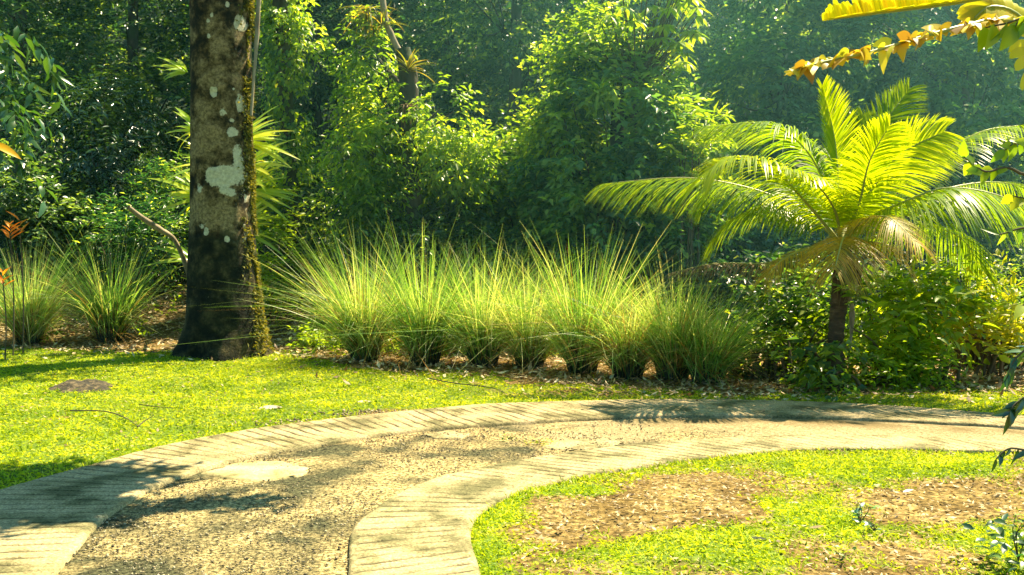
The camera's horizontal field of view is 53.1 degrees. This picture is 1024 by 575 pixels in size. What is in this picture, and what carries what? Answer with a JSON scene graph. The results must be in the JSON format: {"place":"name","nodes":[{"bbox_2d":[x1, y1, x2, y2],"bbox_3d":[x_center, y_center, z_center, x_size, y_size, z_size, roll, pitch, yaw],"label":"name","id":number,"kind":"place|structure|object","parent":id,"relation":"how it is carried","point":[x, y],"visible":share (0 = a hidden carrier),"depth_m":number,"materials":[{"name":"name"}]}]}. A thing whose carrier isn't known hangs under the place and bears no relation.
{"place":"outdoors","nodes":[
{"label":"outdoors","id":0,"kind":"place"},
{"bbox_2d":[0,399,1023,574],"bbox_3d":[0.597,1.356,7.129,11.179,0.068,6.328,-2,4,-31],"label":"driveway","id":1,"kind":"structure","parent":0,"point":[50,524],"depth_m":7.32,"materials":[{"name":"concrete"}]},
{"bbox_2d":[0,0,1023,574],"bbox_3d":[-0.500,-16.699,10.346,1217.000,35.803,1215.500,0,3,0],"label":"ground","id":2,"kind":"structure","parent":0,"point":[746,506],"depth_m":7.09,"materials":[{"name":"green plant"}]},
{"bbox_2d":[0,267,15,359],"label":"heliconia","id":3,"kind":"object","parent":2,"relation":"on","point":[1,278],"visible":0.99,"depth_m":13.93,"materials":[{"name":"orange plant"}]},
{"bbox_2d":[1,220,23,355],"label":"heliconia","id":4,"kind":"object","parent":2,"relation":"on","point":[7,234],"visible":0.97,"depth_m":14.30,"materials":[{"name":"orange plant"}]},
{"bbox_2d":[7,211,28,352],"bbox_3d":[-7.019,-0.062,14.588,0.310,2.058,0.098,-1,3,-21],"label":"heliconia","id":5,"kind":"object","parent":2,"relation":"on","point":[14,215],"visible":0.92,"depth_m":14.60,"materials":[{"name":"orange plant"}]},
{"bbox_2d":[0,25,74,217],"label":"overhanging tree","id":6,"kind":"object","parent":2,"relation":"on","point":[49,65],"visible":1,"depth_m":8.96,"materials":[{"name":"green plant"}]},
{"bbox_2d":[0,131,135,291],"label":"shrub","id":7,"kind":"object","parent":2,"relation":"on","point":[32,201],"visible":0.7,"depth_m":18.52,"materials":[{"name":"green plant"}]},
{"bbox_2d":[0,0,147,231],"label":"forest tree","id":8,"kind":"object","parent":2,"relation":"on","point":[22,14],"visible":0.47,"depth_m":23.35,"materials":[{"name":"green plant"}]},
{"bbox_2d":[49,379,117,392],"bbox_3d":[-4.757,1.085,11.320,0.973,0.148,0.840,0,3,0],"label":"soil mound","id":9,"kind":"object","parent":2,"relation":"on","point":[70,385],"visible":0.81,"depth_m":11.17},
{"bbox_2d":[0,221,167,349],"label":"grass clump","id":10,"kind":"object","parent":2,"relation":"on","point":[37,327],"visible":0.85,"depth_m":15.60,"materials":[{"name":"green plant"}]},
{"bbox_2d":[4,65,171,273],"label":"shrub","id":11,"kind":"object","parent":2,"relation":"on","point":[114,152],"visible":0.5,"depth_m":19.87,"materials":[{"name":"green plant"}]},
{"bbox_2d":[0,220,185,351],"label":"grass clump","id":12,"kind":"object","parent":2,"relation":"on","point":[118,308],"visible":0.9,"depth_m":15.78,"materials":[{"name":"green plant"}]},
{"bbox_2d":[26,0,189,202],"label":"forest tree","id":13,"kind":"object","parent":2,"relation":"on","point":[133,69],"visible":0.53,"depth_m":24.28,"materials":[{"name":"green plant"}]},
{"bbox_2d":[70,410,153,426],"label":"fallen twig","id":14,"kind":"object","parent":2,"relation":"on","point":[113,413],"visible":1,"depth_m":9.51,"materials":[{"name":"brown wood"}]},
{"bbox_2d":[58,150,189,289],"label":"shrub","id":15,"kind":"object","parent":2,"relation":"on","point":[168,188],"visible":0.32,"depth_m":18.72,"materials":[{"name":"green plant"}]},
{"bbox_2d":[64,189,189,313],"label":"shrub","id":16,"kind":"object","parent":2,"relation":"on","point":[131,223],"visible":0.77,"depth_m":17.35,"materials":[{"name":"green plant"}]},
{"bbox_2d":[126,205,186,274],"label":"leaning branch","id":17,"kind":"object","parent":2,"relation":"on","point":[150,223],"visible":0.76,"depth_m":14.77,"materials":[{"name":"brown plant"}]},
{"bbox_2d":[120,0,312,204],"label":"forest tree","id":18,"kind":"object","parent":2,"relation":"on","point":[257,98],"visible":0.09,"depth_m":25.97,"materials":[{"name":"green plant"}]},
{"bbox_2d":[136,57,303,268],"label":"strap leaf plant","id":19,"kind":"object","parent":2,"relation":"on","point":[180,67],"visible":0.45,"depth_m":15.68,"materials":[{"name":"green plant"}]},
{"bbox_2d":[170,0,275,361],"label":"rainforest tree","id":20,"kind":"object","parent":2,"relation":"on","point":[223,228],"visible":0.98,"depth_m":14.16,"materials":[{"name":"brown plant"}]},
{"bbox_2d":[260,405,280,409],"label":"dead leaf","id":21,"kind":"object","parent":2,"relation":"on","point":[271,406],"visible":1,"depth_m":10.00,"materials":[{"name":"beige plant"}]},
{"bbox_2d":[253,0,337,304],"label":"vine clad tree","id":22,"kind":"object","parent":2,"relation":"on","point":[283,82],"visible":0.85,"depth_m":17.87,"materials":[{"name":"green plant"}]},
{"bbox_2d":[255,166,337,324],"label":"shrub","id":23,"kind":"object","parent":2,"relation":"on","point":[273,277],"visible":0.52,"depth_m":16.99,"materials":[{"name":"green plant"}]},
{"bbox_2d":[105,215,506,365],"bbox_3d":[-2.146,0.210,13.840,5.014,2.457,4.066,1,3,21],"label":"grass clump","id":24,"kind":"object","parent":2,"relation":"on","point":[344,318],"visible":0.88,"depth_m":13.48,"materials":[{"name":"green plant"}]},
{"bbox_2d":[257,120,375,294],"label":"shrub","id":25,"kind":"object","parent":2,"relation":"on","point":[319,185],"visible":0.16,"depth_m":19.01,"materials":[{"name":"green plant"}]},
{"bbox_2d":[252,0,387,234],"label":"forest tree","id":26,"kind":"object","parent":2,"relation":"on","point":[319,89],"visible":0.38,"depth_m":23.41,"materials":[{"name":"green plant"}]},
{"bbox_2d":[304,0,455,182],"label":"forest tree","id":27,"kind":"object","parent":2,"relation":"on","point":[420,30],"visible":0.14,"depth_m":27.12,"materials":[{"name":"green plant"}]},
{"bbox_2d":[291,178,473,286],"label":"shrub","id":28,"kind":"object","parent":2,"relation":"on","point":[320,228],"visible":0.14,"depth_m":18.00,"materials":[{"name":"green plant"}]},
{"bbox_2d":[38,287,729,356],"bbox_3d":[-2.402,0.558,16.061,11.711,0.997,4.176,0,3,0],"label":"ground cover","id":29,"kind":"object","parent":2,"relation":"on","point":[306,336],"visible":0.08,"depth_m":14.99,"materials":[{"name":"green plant"}]},
{"bbox_2d":[308,2,512,302],"bbox_3d":[-1.698,-2.074,17.134,3.463,5.515,2.718,0,3,0],"label":"tree","id":30,"kind":"object","parent":2,"relation":"on","point":[407,157],"visible":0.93,"depth_m":16.71,"materials":[{"name":"green plant"}]},
{"bbox_2d":[379,0,400,50],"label":"pale branch","id":31,"kind":"object","parent":30,"relation":"attached to","point":[392,37],"visible":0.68,"depth_m":16.75,"materials":[{"name":"grey plant"}]},
{"bbox_2d":[337,4,404,50],"bbox_3d":[-2.345,-4.271,16.939,1.183,0.775,1.167,0,3,0],"label":"bromeliad","id":32,"kind":"object","parent":31,"relation":"attached to","point":[365,17],"visible":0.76,"depth_m":16.83,"materials":[{"name":"green plant"}]},
{"bbox_2d":[354,1,403,36],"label":"bromeliad","id":33,"kind":"object","parent":31,"relation":"attached to","point":[382,20],"visible":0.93,"depth_m":16.69,"materials":[{"name":"green plant"}]},
{"bbox_2d":[394,103,418,127],"bbox_3d":[-1.661,-2.781,16.671,0.499,0.411,0.617,-1,3,-14],"label":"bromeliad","id":34,"kind":"object","parent":30,"relation":"attached to","point":[404,108],"visible":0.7,"depth_m":16.58,"materials":[{"name":"green plant"}]},
{"bbox_2d":[386,48,437,82],"bbox_3d":[-1.683,-3.586,16.614,0.997,0.556,0.721,0,3,0],"label":"bromeliad","id":35,"kind":"object","parent":30,"relation":"attached to","point":[409,65],"visible":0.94,"depth_m":16.55,"materials":[{"name":"green plant"}]},
{"bbox_2d":[257,209,577,373],"bbox_3d":[-1.179,0.153,13.123,4.305,2.524,3.703,-2,4,-38],"label":"grass clump","id":36,"kind":"object","parent":2,"relation":"on","point":[415,338],"visible":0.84,"depth_m":13.20,"materials":[{"name":"green plant"}]},
{"bbox_2d":[396,338,448,386],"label":"fallen stalk","id":37,"kind":"object","parent":2,"relation":"on","point":[425,364],"visible":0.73,"depth_m":12.56,"materials":[{"name":"brown plant"}]},
{"bbox_2d":[345,211,557,306],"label":"shrub","id":38,"kind":"object","parent":2,"relation":"on","point":[437,236],"visible":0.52,"depth_m":16.35,"materials":[{"name":"green plant"}]},
{"bbox_2d":[365,0,540,209],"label":"forest tree","id":39,"kind":"object","parent":2,"relation":"on","point":[447,96],"visible":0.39,"depth_m":24.06,"materials":[{"name":"green plant"}]},
{"bbox_2d":[429,378,506,393],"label":"fallen twig","id":40,"kind":"object","parent":2,"relation":"on","point":[464,384],"visible":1,"depth_m":11.39,"materials":[{"name":"brown wood"}]},
{"bbox_2d":[286,227,657,379],"bbox_3d":[-0.161,0.623,13.248,4.942,2.945,3.722,0,3,0],"label":"grass clump","id":41,"kind":"object","parent":2,"relation":"on","point":[483,343],"visible":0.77,"depth_m":13.07,"materials":[{"name":"green plant"}]},
{"bbox_2d":[398,86,593,263],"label":"shrub","id":42,"kind":"object","parent":2,"relation":"on","point":[507,152],"visible":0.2,"depth_m":17.60,"materials":[{"name":"green plant"}]},
{"bbox_2d":[398,0,601,219],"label":"forest tree","id":43,"kind":"object","parent":2,"relation":"on","point":[516,39],"visible":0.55,"depth_m":21.19,"materials":[{"name":"green plant"}]},
{"bbox_2d":[375,240,631,380],"bbox_3d":[0.073,0.380,13.043,4.135,2.257,3.925,0,3,0],"label":"grass clump","id":44,"kind":"object","parent":2,"relation":"on","point":[521,361],"visible":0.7,"depth_m":12.92,"materials":[{"name":"green plant"}]},
{"bbox_2d":[0,0,1020,188],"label":"forest slope","id":45,"kind":"structure","parent":2,"relation":"on","point":[145,46],"depth_m":29.50,"materials":[{"name":"green plant"}]},
{"bbox_2d":[0,339,1023,574],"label":"lawn grass","id":46,"kind":"structure","parent":2,"relation":"on","point":[825,514],"depth_m":8.39,"materials":[{"name":"green plant"}]},
{"bbox_2d":[0,275,1023,574],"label":"leaf litter","id":47,"kind":"object","parent":2,"relation":"on","point":[644,381],"visible":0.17,"depth_m":11.40,"materials":[{"name":"brown plant"}]},
{"bbox_2d":[725,304,801,381],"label":"shrub","id":48,"kind":"object","parent":47,"relation":"on","point":[759,370],"visible":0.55,"depth_m":12.04,"materials":[{"name":"green plant"}]},
{"bbox_2d":[425,154,601,302],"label":"shrub","id":49,"kind":"object","parent":2,"relation":"on","point":[484,221],"visible":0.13,"depth_m":17.25,"materials":[{"name":"green plant"}]},
{"bbox_2d":[484,0,672,126],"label":"forest tree","id":50,"kind":"object","parent":2,"relation":"on","point":[558,10],"visible":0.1,"depth_m":25.02,"materials":[{"name":"green plant"}]},
{"bbox_2d":[501,0,660,308],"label":"climbing plant","id":51,"kind":"object","parent":2,"relation":"on","point":[578,125],"visible":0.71,"depth_m":16.54,"materials":[{"name":"green plant"}]},
{"bbox_2d":[428,220,762,379],"bbox_3d":[1.007,0.462,12.637,4.261,2.852,3.820,-2,4,-37],"label":"grass clump","id":52,"kind":"object","parent":2,"relation":"on","point":[573,366],"visible":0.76,"depth_m":12.52,"materials":[{"name":"green plant"}]},
{"bbox_2d":[491,30,761,314],"bbox_3d":[1.877,-1.796,16.981,4.584,4.913,3.780,0,3,0],"label":"broadleaf tree","id":53,"kind":"object","parent":2,"relation":"on","point":[653,115],"visible":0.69,"depth_m":16.21,"materials":[{"name":"green plant"}]},
{"bbox_2d":[567,74,630,115],"bbox_3d":[1.377,-2.915,15.873,1.132,0.746,0.879,2,3,26],"label":"bromeliad","id":54,"kind":"object","parent":53,"relation":"attached to","point":[597,87],"visible":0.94,"depth_m":15.73,"materials":[{"name":"green plant"}]},
{"bbox_2d":[524,229,744,320],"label":"shrub","id":55,"kind":"object","parent":2,"relation":"on","point":[574,243],"visible":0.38,"depth_m":15.86,"materials":[{"name":"green plant"}]},
{"bbox_2d":[546,128,734,314],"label":"climbing plant","id":56,"kind":"object","parent":2,"relation":"on","point":[597,178],"visible":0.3,"depth_m":16.12,"materials":[{"name":"green plant"}]},
{"bbox_2d":[574,0,710,312],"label":"umbrella leaf tree","id":57,"kind":"object","parent":2,"relation":"on","point":[663,29],"visible":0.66,"depth_m":16.53,"materials":[{"name":"green plant"}]},
{"bbox_2d":[509,251,792,388],"bbox_3d":[1.528,0.522,12.331,3.791,2.122,3.466,2,4,31],"label":"grass clump","id":58,"kind":"object","parent":2,"relation":"on","point":[630,369],"visible":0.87,"depth_m":12.07,"materials":[{"name":"green plant"}]},
{"bbox_2d":[499,248,811,388],"bbox_3d":[1.652,0.461,12.025,4.138,2.126,3.285,0,3,0],"label":"grass clump","id":59,"kind":"object","parent":2,"relation":"on","point":[666,364],"visible":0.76,"depth_m":11.87,"materials":[{"name":"green plant"}]},
{"bbox_2d":[594,0,757,164],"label":"forest tree","id":60,"kind":"object","parent":2,"relation":"on","point":[663,3],"visible":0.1,"depth_m":24.29,"materials":[{"name":"teal plant"}]},
{"bbox_2d":[633,86,743,318],"bbox_3d":[2.716,-1.117,16.010,1.732,4.000,1.520,2,4,35],"label":"sapling","id":61,"kind":"object","parent":2,"relation":"on","point":[696,111],"visible":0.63,"depth_m":15.80,"materials":[{"name":"green plant"}]},
{"bbox_2d":[620,263,829,395],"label":"grass clump","id":62,"kind":"object","parent":2,"relation":"on","point":[719,357],"visible":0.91,"depth_m":11.70,"materials":[{"name":"green plant"}]},
{"bbox_2d":[689,331,780,381],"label":"shrub","id":63,"kind":"object","parent":2,"relation":"on","point":[740,372],"visible":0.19,"depth_m":12.25,"materials":[{"name":"green plant"}]},
{"bbox_2d":[677,0,813,203],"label":"forest tree","id":64,"kind":"object","parent":2,"relation":"on","point":[709,49],"visible":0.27,"depth_m":21.97,"materials":[{"name":"green plant"}]},
{"bbox_2d":[752,536,765,540],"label":"dead leaf","id":65,"kind":"object","parent":2,"relation":"on","point":[759,538],"visible":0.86,"depth_m":5.73,"materials":[{"name":"beige plant"}]},
{"bbox_2d":[663,138,858,299],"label":"shrub","id":66,"kind":"object","parent":2,"relation":"on","point":[761,241],"visible":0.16,"depth_m":18.04,"materials":[{"name":"teal plant"}]},
{"bbox_2d":[767,341,775,376],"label":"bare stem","id":67,"kind":"object","parent":2,"relation":"on","point":[769,357],"visible":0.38,"depth_m":12.22,"materials":[{"name":"brown plant"}]},
{"bbox_2d":[770,341,803,383],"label":"shrub","id":68,"kind":"object","parent":2,"relation":"on","point":[784,372],"visible":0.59,"depth_m":11.81,"materials":[{"name":"green plant"}]},
{"bbox_2d":[694,236,881,344],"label":"shrub","id":69,"kind":"object","parent":2,"relation":"on","point":[728,286],"visible":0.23,"depth_m":15.23,"materials":[{"name":"green plant"}]},
{"bbox_2d":[692,0,890,250],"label":"broadleaf tree","id":70,"kind":"object","parent":2,"relation":"on","point":[782,53],"visible":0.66,"depth_m":18.13,"materials":[{"name":"green plant"}]},
{"bbox_2d":[583,74,1023,388],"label":"cycad","id":71,"kind":"object","parent":2,"relation":"on","point":[846,201],"visible":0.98,"depth_m":11.07,"materials":[{"name":"green plant"}]},
{"bbox_2d":[726,249,897,400],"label":"shrub","id":72,"kind":"object","parent":2,"relation":"on","point":[800,303],"visible":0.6,"depth_m":12.17,"materials":[{"name":"green plant"}]},
{"bbox_2d":[759,300,875,388],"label":"shrub","id":73,"kind":"object","parent":2,"relation":"on","point":[802,345],"visible":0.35,"depth_m":11.70,"materials":[{"name":"green plant"}]},
{"bbox_2d":[742,13,933,251],"bbox_3d":[7.631,-5.603,23.732,6.108,10.395,5.910,0,3,0],"label":"forest tree","id":74,"kind":"object","parent":2,"relation":"on","point":[875,75],"visible":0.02,"depth_m":22.64,"materials":[{"name":"teal plant"}]},
{"bbox_2d":[780,339,901,399],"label":"shrub","id":75,"kind":"object","parent":2,"relation":"on","point":[838,376],"visible":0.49,"depth_m":11.11,"materials":[{"name":"green plant"}]},
{"bbox_2d":[827,545,856,560],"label":"weed","id":76,"kind":"object","parent":2,"relation":"on","point":[841,554],"visible":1,"depth_m":5.45,"materials":[{"name":"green plant"}]},
{"bbox_2d":[839,499,880,521],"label":"weed","id":77,"kind":"object","parent":2,"relation":"on","point":[857,511],"visible":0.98,"depth_m":6.15,"materials":[{"name":"green plant"}]},
{"bbox_2d":[852,518,885,531],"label":"weed","id":78,"kind":"object","parent":2,"relation":"on","point":[868,523],"visible":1,"depth_m":5.98,"materials":[{"name":"green plant"}]},
{"bbox_2d":[788,327,980,392],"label":"shrub","id":79,"kind":"object","parent":2,"relation":"on","point":[891,375],"visible":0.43,"depth_m":11.50,"materials":[{"name":"green plant"}]},
{"bbox_2d":[784,0,1023,89],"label":"banana plant","id":80,"kind":"object","parent":2,"relation":"on","point":[976,16],"visible":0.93,"depth_m":4.90,"materials":[{"name":"yellow plant"}]},
{"bbox_2d":[806,248,1020,387],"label":"shrub","id":81,"kind":"object","parent":2,"relation":"on","point":[930,304],"visible":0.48,"depth_m":11.74,"materials":[{"name":"green plant"}]},
{"bbox_2d":[804,0,1023,258],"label":"broadleaf tree","id":82,"kind":"object","parent":2,"relation":"on","point":[963,63],"visible":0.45,"depth_m":17.83,"materials":[{"name":"green plant"}]},
{"bbox_2d":[881,325,969,389],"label":"shrub","id":83,"kind":"object","parent":2,"relation":"on","point":[945,366],"visible":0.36,"depth_m":11.65,"materials":[{"name":"green plant"}]},
{"bbox_2d":[845,252,1011,385],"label":"shrub","id":84,"kind":"object","parent":2,"relation":"on","point":[954,289],"visible":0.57,"depth_m":11.71,"materials":[{"name":"green plant"}]},
{"bbox_2d":[843,3,1020,260],"bbox_3d":[9.308,-4.917,22.748,5.956,10.516,5.758,0,3,0],"label":"forest tree","id":85,"kind":"object","parent":2,"relation":"on","point":[933,12],"visible":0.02,"depth_m":21.89,"materials":[{"name":"teal plant"}]},
{"bbox_2d":[864,233,1023,346],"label":"shrub","id":86,"kind":"object","parent":2,"relation":"on","point":[1017,260],"visible":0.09,"depth_m":15.38,"materials":[{"name":"green plant"}]},
{"bbox_2d":[949,342,959,369],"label":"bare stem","id":87,"kind":"object","parent":2,"relation":"on","point":[956,350],"visible":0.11,"depth_m":12.92,"materials":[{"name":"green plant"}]},
{"bbox_2d":[966,335,975,366],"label":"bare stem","id":88,"kind":"object","parent":2,"relation":"on","point":[972,353],"visible":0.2,"depth_m":13.12,"materials":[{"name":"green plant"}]},
{"bbox_2d":[925,3,1023,276],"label":"forest tree","id":89,"kind":"object","parent":2,"relation":"on","point":[1010,253],"visible":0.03,"depth_m":21.21,"materials":[{"name":"teal plant"}]},
{"bbox_2d":[929,248,1023,376],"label":"shrub","id":90,"kind":"object","parent":2,"relation":"on","point":[989,330],"visible":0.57,"depth_m":12.06,"materials":[{"name":"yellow plant"}]},
{"bbox_2d":[954,249,1023,370],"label":"shrub","id":91,"kind":"object","parent":2,"relation":"on","point":[978,348],"visible":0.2,"depth_m":12.75,"materials":[{"name":"green plant"}]},
{"bbox_2d":[958,17,1023,471],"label":"overhanging shrub","id":92,"kind":"object","parent":2,"relation":"on","point":[1012,33],"visible":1,"depth_m":4.88,"materials":[{"name":"green plant"}]},
{"bbox_2d":[958,508,1023,571],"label":"weed","id":93,"kind":"object","parent":2,"relation":"on","point":[1013,536],"visible":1,"depth_m":5.45,"materials":[{"name":"green plant"}]},
{"bbox_2d":[964,279,1023,369],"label":"shrub","id":94,"kind":"object","parent":2,"relation":"on","point":[1010,344],"visible":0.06,"depth_m":13.09,"materials":[{"name":"green plant"}]},
{"bbox_2d":[524,438,558,448],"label":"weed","id":95,"kind":"object","parent":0,"point":[541,440],"visible":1,"depth_m":8.37,"materials":[{"name":"yellow plant"}]}
]}

